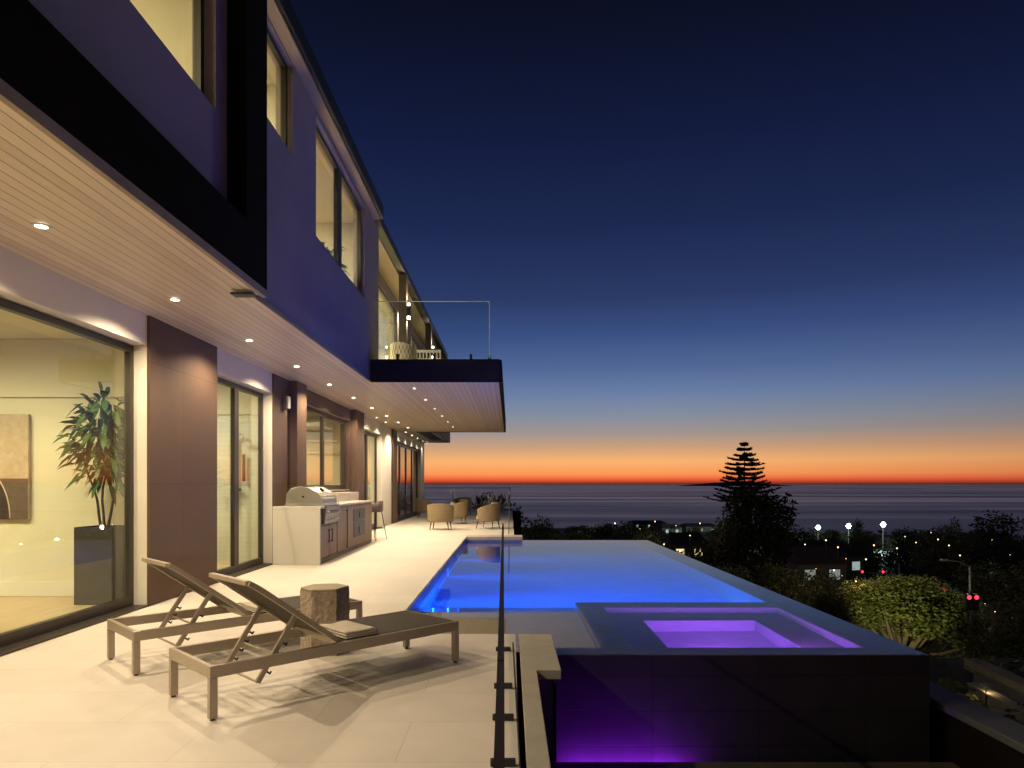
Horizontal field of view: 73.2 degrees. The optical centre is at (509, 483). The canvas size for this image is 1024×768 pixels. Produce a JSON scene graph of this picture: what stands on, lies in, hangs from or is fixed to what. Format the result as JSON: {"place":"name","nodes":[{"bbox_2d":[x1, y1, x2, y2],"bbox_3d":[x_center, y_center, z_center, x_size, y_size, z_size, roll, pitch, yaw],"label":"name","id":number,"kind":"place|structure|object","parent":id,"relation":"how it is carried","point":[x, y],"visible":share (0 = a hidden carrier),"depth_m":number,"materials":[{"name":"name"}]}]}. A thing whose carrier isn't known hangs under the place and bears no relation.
{"place":"outdoors","nodes":[
{"label":"outdoors","id":0,"kind":"place"},
{"bbox_2d":[0,510,518,767],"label":"deck","id":1,"kind":"structure","parent":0,"point":[78,699],"depth_m":4.75,"materials":[{"name":"tile"}]},
{"bbox_2d":[107,557,361,675],"bbox_3d":[-2.370,1.037,6.150,2.002,0.827,0.702,0,0,-45],"label":"sun lounger","id":2,"kind":"object","parent":1,"relation":"on","point":[188,581],"visible":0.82,"depth_m":5.72,"materials":[{"name":"wood"}]},
{"bbox_2d":[238,601,265,611],"bbox_3d":[-2.219,1.085,6.161,0.283,0.050,0.420,0,0,-45],"label":"folded towel","id":3,"kind":"object","parent":2,"relation":"on","point":[250,606],"visible":0.3,"depth_m":6.07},
{"bbox_2d":[0,0,505,656],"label":"modern house","id":4,"kind":"structure","parent":1,"relation":"on","point":[186,188],"depth_m":8.46,"materials":[{"name":"white paint"}]},
{"bbox_2d":[0,414,29,518],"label":"painting","id":5,"kind":"object","parent":4,"relation":"attached to","point":[14,466],"visible":1,"depth_m":8.78,"materials":[{"name":"paint"}]},
{"bbox_2d":[0,298,133,646],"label":"sliding door","id":6,"kind":"structure","parent":4,"relation":"in","point":[32,630],"depth_m":7.89,"materials":[{"name":"brown metal"}]},
{"bbox_2d":[52,381,123,604],"bbox_3d":[-4.921,0.103,8.403,1.143,2.667,1.126,0,0,0],"label":"potted plant","id":7,"kind":"object","parent":4,"relation":"on","point":[98,564],"visible":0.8,"depth_m":8.19,"materials":[{"name":"green plant"}]},
{"bbox_2d":[193,0,203,93],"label":"window","id":8,"kind":"structure","parent":4,"relation":"in","point":[198,5],"depth_m":6.37,"materials":[{"name":"black glass"}]},
{"bbox_2d":[217,377,262,574],"bbox_3d":[-4.478,-0.096,11.260,0.095,3.068,2.400,0,0,0],"label":"sliding door","id":9,"kind":"structure","parent":4,"relation":"in","point":[235,566],"depth_m":11.24,"materials":[{"name":"brown metal"}]},
{"bbox_2d":[267,29,286,145],"bbox_3d":[-2.860,-4.742,8.065,0.070,1.125,1.390,0,0,0],"label":"window","id":10,"kind":"structure","parent":4,"relation":"in","point":[274,49],"depth_m":8.70,"materials":[{"name":"black glass"}]},
{"bbox_2d":[307,407,344,489],"bbox_3d":[-4.440,-0.761,16.350,0.070,1.818,4.200,0,0,0],"label":"window","id":11,"kind":"structure","parent":4,"relation":"in","point":[330,487],"depth_m":16.30,"materials":[{"name":"brown metal"}]},
{"bbox_2d":[321,242,352,274],"bbox_3d":[-3.356,-3.500,12.606,1.012,1.791,0.947,0,0,0],"label":"potted plant","id":12,"kind":"object","parent":4,"relation":"on","point":[331,253],"visible":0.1,"depth_m":12.58,"materials":[{"name":"green plant"}]},
{"bbox_2d":[316,125,360,293],"bbox_3d":[-2.860,-4.380,11.475,0.070,1.710,3.270,0,0,0],"label":"window","id":13,"kind":"structure","parent":4,"relation":"in","point":[339,179],"depth_m":11.43,"materials":[{"name":"black metal"}]},
{"bbox_2d":[364,431,376,526],"bbox_3d":[-4.490,-0.096,21.550,0.070,3.068,3.100,0,0,0],"label":"sliding door","id":14,"kind":"structure","parent":4,"relation":"in","point":[366,434],"depth_m":21.57,"materials":[{"name":"brown metal"}]},
{"bbox_2d":[379,286,395,341],"bbox_3d":[-3.360,-3.740,17.360,0.070,2.620,5.680,0,0,0],"label":"sliding door","id":15,"kind":"structure","parent":4,"relation":"in","point":[381,292],"depth_m":19.52,"materials":[{"name":"brown metal"}]},
{"bbox_2d":[390,342,416,358],"bbox_3d":[-2.486,-2.829,15.972,0.635,0.819,0.532,0,0,30],"label":"lattice chair","id":16,"kind":"object","parent":4,"relation":"on","point":[405,350],"visible":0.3,"depth_m":15.74,"materials":[{"name":"wicker"}]},
{"bbox_2d":[397,443,417,519],"bbox_3d":[-4.490,-0.096,29.650,0.070,3.068,7.300,0,0,0],"label":"sliding door","id":17,"kind":"structure","parent":4,"relation":"in","point":[414,453],"depth_m":31.21,"materials":[{"name":"brown metal"}]},
{"bbox_2d":[411,334,418,357],"bbox_3d":[-3.360,-3.740,24.050,0.070,2.620,2.300,0,0,0],"label":"sliding door","id":18,"kind":"structure","parent":4,"relation":"in","point":[413,342],"depth_m":24.03,"materials":[{"name":"glass"}]},
{"bbox_2d":[416,350,440,358],"bbox_3d":[-1.930,-2.765,16.248,0.650,0.687,0.544,0,0,0],"label":"lattice sofa","id":19,"kind":"object","parent":4,"relation":"on","point":[428,351],"visible":0.13,"depth_m":15.98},
{"bbox_2d":[372,301,495,358],"bbox_3d":[-1.545,-3.012,19.985,2.330,1.180,12.830,0,0,0],"label":"balcony railing","id":20,"kind":"object","parent":4,"relation":"on","point":[492,355],"visible":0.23,"depth_m":13.59,"materials":[{"name":"clear glass"}]},
{"bbox_2d":[169,573,458,720],"bbox_3d":[-1.370,1.037,5.160,2.002,0.827,0.702,0,0,-45],"label":"sun lounger","id":21,"kind":"object","parent":1,"relation":"on","point":[405,626],"visible":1,"depth_m":4.87,"materials":[{"name":"wood"}]},
{"bbox_2d":[320,620,378,638],"bbox_3d":[-1.219,1.085,5.171,0.283,0.050,0.420,0,0,-45],"label":"folded towel","id":22,"kind":"object","parent":21,"relation":"on","point":[346,629],"visible":0.96,"depth_m":5.09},
{"bbox_2d":[273,492,373,564],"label":"kitchen island","id":23,"kind":"structure","parent":1,"relation":"on","point":[303,535],"depth_m":12.35,"materials":[{"name":"white stone"}]},
{"bbox_2d":[285,486,339,523],"bbox_3d":[-3.708,0.387,13.084,0.785,0.692,1.032,0,0,0],"label":"barbecue grill","id":24,"kind":"object","parent":23,"relation":"on","point":[310,496],"visible":0.98,"depth_m":12.58,"materials":[{"name":"metal"}]},
{"bbox_2d":[300,583,349,656],"bbox_3d":[-1.600,1.167,5.970,0.418,0.565,0.363,0,0,-12],"label":"stone stool","id":25,"kind":"object","parent":1,"relation":"on","point":[323,603],"visible":0.61,"depth_m":5.82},
{"bbox_2d":[372,501,386,540],"bbox_3d":[-3.520,0.941,18.000,0.452,1.022,0.452,0,0,30],"label":"bar stool","id":26,"kind":"object","parent":1,"relation":"on","point":[377,506],"visible":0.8,"depth_m":17.84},
{"bbox_2d":[416,498,431,517],"bbox_3d":[-3.763,1.032,30.189,0.736,0.843,0.880,0,0,-15],"label":"wicker armchair","id":27,"kind":"object","parent":1,"relation":"on","point":[421,505],"visible":0.82,"depth_m":29.81,"materials":[{"name":"beige wicker"}]},
{"bbox_2d":[427,503,453,529],"bbox_3d":[-2.223,1.032,22.056,0.880,0.843,0.736,0,0,4],"label":"wicker armchair","id":28,"kind":"object","parent":1,"relation":"on","point":[439,512],"visible":1,"depth_m":21.76,"materials":[{"name":"beige wicker"}]},
{"bbox_2d":[446,501,467,523],"bbox_3d":[-1.907,1.032,25.192,0.736,0.843,0.880,0,0,10],"label":"wicker armchair","id":29,"kind":"object","parent":1,"relation":"on","point":[460,509],"visible":0.79,"depth_m":24.84,"materials":[{"name":"beige wicker"}]},
{"bbox_2d":[453,497,471,514],"bbox_3d":[-2.189,1.032,32.043,0.880,0.843,0.736,0,0,15],"label":"wicker armchair","id":30,"kind":"object","parent":1,"relation":"on","point":[461,499],"visible":0.44,"depth_m":32.18,"materials":[{"name":"beige wicker"}]},
{"bbox_2d":[476,503,500,528],"bbox_3d":[-0.679,1.032,22.585,0.736,0.843,0.880,0,0,20],"label":"wicker armchair","id":31,"kind":"object","parent":1,"relation":"on","point":[489,513],"visible":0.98,"depth_m":22.23,"materials":[{"name":"beige wicker"}]},
{"bbox_2d":[490,523,520,767],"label":"glass railing","id":32,"kind":"object","parent":1,"relation":"on","point":[500,717],"visible":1,"depth_m":1.52,"materials":[{"name":"brown metal"}]},
{"bbox_2d":[508,489,509,533],"bbox_3d":[-0.030,0.870,28.532,0.028,1.160,16.695,0,0,0],"label":"glass railing","id":33,"kind":"object","parent":1,"relation":"on","point":[509,512],"visible":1,"depth_m":23.98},
{"bbox_2d":[516,652,525,767],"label":"drain channel","id":34,"kind":"object","parent":1,"relation":"in","point":[521,726],"visible":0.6,"depth_m":4.48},
{"bbox_2d":[512,510,520,534],"bbox_3d":[-2.200,2.280,38.800,5.600,1.540,1.600,0,0,0],"label":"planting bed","id":35,"kind":"object","parent":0,"point":[517,521],"visible":0.21,"depth_m":38.00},
{"bbox_2d":[472,496,489,509],"bbox_3d":[-1.656,1.192,38.577,1.925,1.315,1.700,0,0,0],"label":"agave","id":36,"kind":"object","parent":35,"relation":"in","point":[479,503],"visible":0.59,"depth_m":38.43,"materials":[{"name":"green plant"}]},
{"bbox_2d":[483,494,514,509],"bbox_3d":[-0.618,1.121,38.368,2.032,1.459,2.042,0,0,-24],"label":"agave","id":37,"kind":"object","parent":35,"relation":"in","point":[500,499],"visible":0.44,"depth_m":38.23,"materials":[{"name":"green plant"}]},
{"bbox_2d":[290,0,1023,483],"label":"sky","id":38,"kind":"structure","parent":0,"point":[691,231],"materials":[{"name":"blue"}]},
{"bbox_2d":[661,532,709,562],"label":"house","id":39,"kind":"structure","parent":0,"point":[680,541],"depth_m":110.44,"materials":[{"name":"tile"}]},
{"bbox_2d":[424,484,1023,539],"bbox_3d":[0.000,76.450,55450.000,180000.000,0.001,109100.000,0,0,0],"label":"sea","id":40,"kind":"structure","parent":0,"point":[871,507],"depth_m":2851.46,"materials":[{"name":"liquid"}]},
{"bbox_2d":[680,482,787,485],"bbox_3d":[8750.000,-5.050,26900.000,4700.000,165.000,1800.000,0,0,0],"label":"headland","id":41,"kind":"structure","parent":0,"point":[718,483],"depth_m":26345.25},
{"bbox_2d":[550,762,959,767],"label":"walkway","id":42,"kind":"structure","parent":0,"point":[752,764],"depth_m":6.20,"materials":[{"name":"grey tile"}]},
{"bbox_2d":[519,634,560,767],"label":"retaining wall","id":43,"kind":"structure","parent":42,"relation":"on","point":[540,667],"depth_m":5.38,"materials":[{"name":"concrete"}]},
{"bbox_2d":[521,528,1021,657],"bbox_3d":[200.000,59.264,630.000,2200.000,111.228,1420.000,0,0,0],"label":"terrain","id":44,"kind":"structure","parent":0,"point":[878,536],"depth_m":166.94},
{"bbox_2d":[480,490,494,505],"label":"leafy tree","id":45,"kind":"object","parent":44,"relation":"on","point":[481,496],"depth_m":48.38,"materials":[{"name":"green plant"}]},
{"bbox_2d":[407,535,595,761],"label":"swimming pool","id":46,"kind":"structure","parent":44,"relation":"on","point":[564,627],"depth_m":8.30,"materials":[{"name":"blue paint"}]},
{"bbox_2d":[417,540,924,653],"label":"water","id":47,"kind":"structure","parent":46,"relation":"in","point":[636,597],"depth_m":9.36,"materials":[{"name":"liquid"}]},
{"bbox_2d":[554,608,929,761],"bbox_3d":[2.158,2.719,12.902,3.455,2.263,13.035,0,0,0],"label":"spa","id":48,"kind":"object","parent":46,"relation":"in","point":[741,707],"visible":0.65,"depth_m":6.38,"materials":[{"name":"tile"}]},
{"bbox_2d":[493,499,538,539],"bbox_3d":[-0.281,5.539,52.014,6.345,9.009,5.666,0,0,31],"label":"leafy tree","id":49,"kind":"object","parent":44,"relation":"on","point":[526,528],"visible":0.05,"depth_m":51.71,"materials":[{"name":"green plant"}]},
{"bbox_2d":[526,527,553,539],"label":"leafy tree","id":50,"kind":"object","parent":44,"relation":"on","point":[529,534],"visible":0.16,"depth_m":165.10,"materials":[{"name":"green plant"}]},
{"bbox_2d":[529,513,555,539],"bbox_3d":[2.952,8.058,59.912,2.938,11.036,3.475,0,0,12],"label":"leafy tree","id":51,"kind":"object","parent":44,"relation":"on","point":[545,528],"visible":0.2,"depth_m":60.42,"materials":[{"name":"green plant"}]},
{"bbox_2d":[551,525,597,539],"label":"leafy tree","id":52,"kind":"object","parent":44,"relation":"on","point":[579,535],"visible":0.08,"depth_m":65.69,"materials":[{"name":"green plant"}]},
{"bbox_2d":[560,528,595,539],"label":"leafy tree","id":53,"kind":"object","parent":44,"relation":"on","point":[571,536],"visible":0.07,"depth_m":87.92,"materials":[{"name":"green plant"}]},
{"bbox_2d":[582,521,615,539],"bbox_3d":[5.515,3.911,42.047,2.050,3.282,2.029,0,0,-15],"label":"leafy tree","id":54,"kind":"object","parent":44,"relation":"on","point":[603,531],"visible":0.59,"depth_m":41.86,"materials":[{"name":"green plant"}]},
{"bbox_2d":[605,521,655,539],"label":"leafy tree","id":55,"kind":"object","parent":44,"relation":"on","point":[628,535],"visible":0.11,"depth_m":90.70,"materials":[{"name":"green plant"}]},
{"bbox_2d":[616,522,653,539],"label":"leafy tree","id":56,"kind":"object","parent":44,"relation":"on","point":[639,525],"visible":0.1,"depth_m":131.68,"materials":[{"name":"green plant"}]},
{"bbox_2d":[627,520,665,534],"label":"house","id":57,"kind":"structure","parent":44,"relation":"on","point":[650,523],"depth_m":520.00,"materials":[{"name":"tile"}]},
{"bbox_2d":[631,527,667,546],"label":"leafy tree","id":58,"kind":"object","parent":44,"relation":"on","point":[648,536],"visible":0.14,"depth_m":74.21,"materials":[{"name":"green plant"}]},
{"bbox_2d":[656,523,682,539],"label":"house","id":59,"kind":"structure","parent":44,"relation":"on","point":[664,530],"depth_m":330.45,"materials":[{"name":"tile"}]},
{"bbox_2d":[669,541,716,565],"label":"leafy tree","id":60,"kind":"object","parent":44,"relation":"on","point":[701,557],"visible":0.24,"depth_m":79.56,"materials":[{"name":"green plant"}]},
{"bbox_2d":[686,526,709,536],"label":"leafy tree","id":61,"kind":"object","parent":44,"relation":"on","point":[696,529],"visible":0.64,"depth_m":394.78,"materials":[{"name":"green plant"}]},
{"bbox_2d":[680,523,716,539],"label":"house","id":62,"kind":"structure","parent":44,"relation":"on","point":[703,526],"depth_m":421.52,"materials":[{"name":"tile"}]},
{"bbox_2d":[717,563,754,581],"bbox_3d":[16.148,8.380,49.969,4.343,5.100,3.672,0,0,-45],"label":"leafy tree","id":63,"kind":"object","parent":44,"relation":"on","point":[734,571],"visible":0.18,"depth_m":50.53,"materials":[{"name":"green plant"}]},
{"bbox_2d":[703,442,781,577],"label":"norfolk pine","id":64,"kind":"object","parent":44,"relation":"on","point":[739,470],"visible":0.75,"depth_m":79.51,"materials":[{"name":"green plant"}]},
{"bbox_2d":[710,483,799,586],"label":"leafy tree","id":65,"kind":"object","parent":44,"relation":"on","point":[742,531],"visible":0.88,"depth_m":68.16,"materials":[{"name":"green plant"}]},
{"bbox_2d":[749,557,787,596],"bbox_3d":[21.620,10.604,60.149,5.212,8.358,4.406,0,0,17],"label":"leafy tree","id":66,"kind":"object","parent":44,"relation":"on","point":[765,568],"visible":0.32,"depth_m":59.95,"materials":[{"name":"green plant"}]},
{"bbox_2d":[762,566,829,614],"bbox_3d":[24.021,10.822,58.404,6.018,7.763,6.740,0,0,-12],"label":"leafy tree","id":67,"kind":"object","parent":44,"relation":"on","point":[792,591],"visible":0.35,"depth_m":57.88,"materials":[{"name":"green plant"}]},
{"bbox_2d":[780,522,818,545],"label":"leafy tree","id":68,"kind":"object","parent":44,"relation":"on","point":[796,539],"visible":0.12,"depth_m":130.23,"materials":[{"name":"green plant"}]},
{"bbox_2d":[603,538,1023,724],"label":"undergrowth","id":69,"kind":"object","parent":44,"relation":"on","point":[945,684],"visible":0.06,"depth_m":24.03,"materials":[{"name":"green plant"}]},
{"bbox_2d":[780,546,850,606],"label":"house","id":70,"kind":"structure","parent":44,"relation":"on","point":[802,560],"depth_m":80.23,"materials":[{"name":"tile"}]},
{"bbox_2d":[804,569,815,579],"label":"window","id":71,"kind":"structure","parent":70,"relation":"in","point":[805,570],"depth_m":79.75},
{"bbox_2d":[828,569,840,579],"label":"window","id":72,"kind":"structure","parent":70,"relation":"in","point":[837,571],"depth_m":80.08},
{"bbox_2d":[798,540,836,543],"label":"house","id":73,"kind":"structure","parent":44,"relation":"on","point":[808,541],"depth_m":101.94,"materials":[{"name":"tile"}]},
{"bbox_2d":[809,531,829,539],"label":"leafy tree","id":74,"kind":"object","parent":44,"relation":"on","point":[815,534],"visible":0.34,"depth_m":352.15,"materials":[{"name":"green plant"}]},
{"bbox_2d":[780,542,869,591],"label":"house","id":75,"kind":"structure","parent":44,"relation":"on","point":[854,557],"depth_m":96.19,"materials":[{"name":"tile"}]},
{"bbox_2d":[851,561,859,570],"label":"window","id":76,"kind":"structure","parent":75,"relation":"in","point":[855,565],"depth_m":95.75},
{"bbox_2d":[810,529,847,543],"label":"leafy tree","id":77,"kind":"object","parent":44,"relation":"on","point":[834,537],"visible":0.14,"depth_m":169.90,"materials":[{"name":"green plant"}]},
{"bbox_2d":[807,591,858,623],"bbox_3d":[15.795,6.818,33.905,2.246,3.282,2.222,0,0,-43],"label":"leafy tree","id":78,"kind":"object","parent":44,"relation":"on","point":[823,604],"visible":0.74,"depth_m":33.58,"materials":[{"name":"green plant"}]},
{"bbox_2d":[804,568,861,606],"bbox_3d":[28.243,11.077,59.810,4.406,7.528,5.212,0,0,-28],"label":"leafy tree","id":79,"kind":"object","parent":44,"relation":"on","point":[825,581],"visible":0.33,"depth_m":60.07,"materials":[{"name":"green plant"}]},
{"bbox_2d":[825,568,857,591],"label":"leafy tree","id":80,"kind":"object","parent":44,"relation":"on","point":[849,577],"visible":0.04,"depth_m":83.13,"materials":[{"name":"green plant"}]},
{"bbox_2d":[851,519,864,541],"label":"leafy tree","id":81,"kind":"object","parent":44,"relation":"on","point":[856,523],"visible":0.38,"depth_m":189.76,"materials":[{"name":"green plant"}]},
{"bbox_2d":[847,532,883,579],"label":"leafy tree","id":82,"kind":"object","parent":44,"relation":"on","point":[858,544],"visible":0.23,"depth_m":117.78,"materials":[{"name":"green plant"}]},
{"bbox_2d":[845,528,897,578],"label":"leafy tree","id":83,"kind":"object","parent":44,"relation":"on","point":[872,541],"visible":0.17,"depth_m":149.33,"materials":[{"name":"green plant"}]},
{"bbox_2d":[859,563,899,579],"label":"traffic signal","id":84,"kind":"object","parent":44,"relation":"on","point":[862,572],"visible":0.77,"depth_m":71.93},
{"bbox_2d":[856,546,904,581],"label":"leafy tree","id":85,"kind":"object","parent":44,"relation":"on","point":[873,565],"visible":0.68,"depth_m":97.17,"materials":[{"name":"green plant"}]},
{"bbox_2d":[873,536,907,546],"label":"leafy tree","id":86,"kind":"object","parent":44,"relation":"on","point":[888,541],"visible":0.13,"depth_m":328.44,"materials":[{"name":"green plant"}]},
{"bbox_2d":[875,526,918,571],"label":"leafy tree","id":87,"kind":"object","parent":44,"relation":"on","point":[901,549],"visible":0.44,"depth_m":140.17,"materials":[{"name":"green plant"}]},
{"bbox_2d":[888,552,922,577],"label":"leafy tree","id":88,"kind":"object","parent":44,"relation":"on","point":[904,571],"visible":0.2,"depth_m":108.11,"materials":[{"name":"green plant"}]},
{"bbox_2d":[828,574,999,657],"bbox_3d":[26.404,10.086,45.881,11.145,8.699,8.891,0,0,-33],"label":"bush","id":89,"kind":"object","parent":44,"relation":"on","point":[924,612],"visible":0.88,"depth_m":44.35,"materials":[{"name":"green plant"}]},
{"bbox_2d":[904,529,935,555],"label":"leafy tree","id":90,"kind":"object","parent":44,"relation":"on","point":[914,540],"visible":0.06,"depth_m":121.08,"materials":[{"name":"green plant"}]},
{"bbox_2d":[895,534,950,586],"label":"leafy tree","id":91,"kind":"object","parent":44,"relation":"on","point":[917,551],"visible":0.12,"depth_m":96.14,"materials":[{"name":"green plant"}]},
{"bbox_2d":[906,524,979,586],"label":"leafy tree","id":92,"kind":"object","parent":44,"relation":"on","point":[940,569],"visible":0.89,"depth_m":78.05,"materials":[{"name":"green plant"}]},
{"bbox_2d":[938,516,963,589],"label":"leafy tree","id":93,"kind":"object","parent":44,"relation":"on","point":[957,523],"visible":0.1,"depth_m":124.24,"materials":[{"name":"green plant"}]},
{"bbox_2d":[939,559,970,589],"bbox_3d":[28.428,9.580,44.000,1.989,9.563,0.240,0,0,0],"label":"street lamp","id":94,"kind":"object","parent":44,"relation":"on","point":[964,564],"visible":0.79,"depth_m":43.97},
{"bbox_2d":[922,562,1000,594],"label":"leafy tree","id":95,"kind":"object","parent":44,"relation":"on","point":[953,585],"visible":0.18,"depth_m":86.53,"materials":[{"name":"green plant"}]},
{"bbox_2d":[964,590,978,657],"bbox_3d":[28.086,10.211,41.984,0.750,7.465,0.288,0,0,0],"label":"traffic signal","id":96,"kind":"object","parent":44,"relation":"on","point":[971,601],"visible":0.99,"depth_m":41.89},
{"bbox_2d":[954,546,995,577],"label":"leafy tree","id":97,"kind":"object","parent":44,"relation":"on","point":[983,559],"visible":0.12,"depth_m":102.28,"materials":[{"name":"green plant"}]},
{"bbox_2d":[930,682,1023,767],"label":"parapet wall","id":98,"kind":"structure","parent":44,"relation":"on","point":[966,733],"depth_m":6.14,"materials":[{"name":"concrete"}]},
{"bbox_2d":[930,658,1023,706],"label":"garden bed","id":99,"kind":"object","parent":44,"relation":"on","point":[951,670],"depth_m":23.79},
{"bbox_2d":[979,683,992,705],"bbox_3d":[13.800,6.140,20.000,0.340,0.740,0.331,0,0,0],"label":"path lamp","id":100,"kind":"object","parent":99,"relation":"on","point":[985,685],"visible":0.93,"depth_m":19.98,"materials":[{"name":"metal"}]},
{"bbox_2d":[963,658,1023,693],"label":"garden wall","id":101,"kind":"structure","parent":99,"relation":"on","point":[1004,676],"depth_m":22.34,"materials":[{"name":"concrete"}]},
{"bbox_2d":[977,703,1009,717],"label":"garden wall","id":102,"kind":"structure","parent":99,"relation":"on","point":[1007,715],"depth_m":18.45,"materials":[{"name":"concrete"}]},
{"bbox_2d":[967,682,1023,724],"bbox_3d":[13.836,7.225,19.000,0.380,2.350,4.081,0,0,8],"label":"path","id":103,"kind":"structure","parent":99,"relation":"on","point":[998,701],"depth_m":19.55,"materials":[{"name":"concrete"}]},
{"bbox_2d":[957,529,1001,575],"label":"leafy tree","id":104,"kind":"object","parent":44,"relation":"on","point":[979,556],"visible":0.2,"depth_m":109.66,"materials":[{"name":"green plant"}]},
{"bbox_2d":[950,558,1023,626],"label":"leafy tree","id":105,"kind":"object","parent":44,"relation":"on","point":[993,599],"visible":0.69,"depth_m":62.51,"materials":[{"name":"green plant"}]},
{"bbox_2d":[968,510,1023,602],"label":"leafy tree","id":106,"kind":"object","parent":44,"relation":"on","point":[992,537],"visible":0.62,"depth_m":96.18,"materials":[{"name":"green plant"}]},
{"bbox_2d":[974,593,1023,657],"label":"leafy tree","id":107,"kind":"object","parent":44,"relation":"on","point":[1010,634],"visible":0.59,"depth_m":32.40,"materials":[{"name":"green plant"}]},
{"bbox_2d":[985,534,1023,585],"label":"leafy tree","id":108,"kind":"object","parent":44,"relation":"on","point":[1012,558],"visible":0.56,"depth_m":89.66,"materials":[{"name":"green plant"}]},
{"bbox_2d":[874,624,1014,637],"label":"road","id":109,"kind":"structure","parent":0,"point":[878,630],"depth_m":68.79,"materials":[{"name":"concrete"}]},
{"bbox_2d":[973,670,1023,703],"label":"path","id":110,"kind":"structure","parent":0,"point":[1008,692],"depth_m":21.29,"materials":[{"name":"concrete"}]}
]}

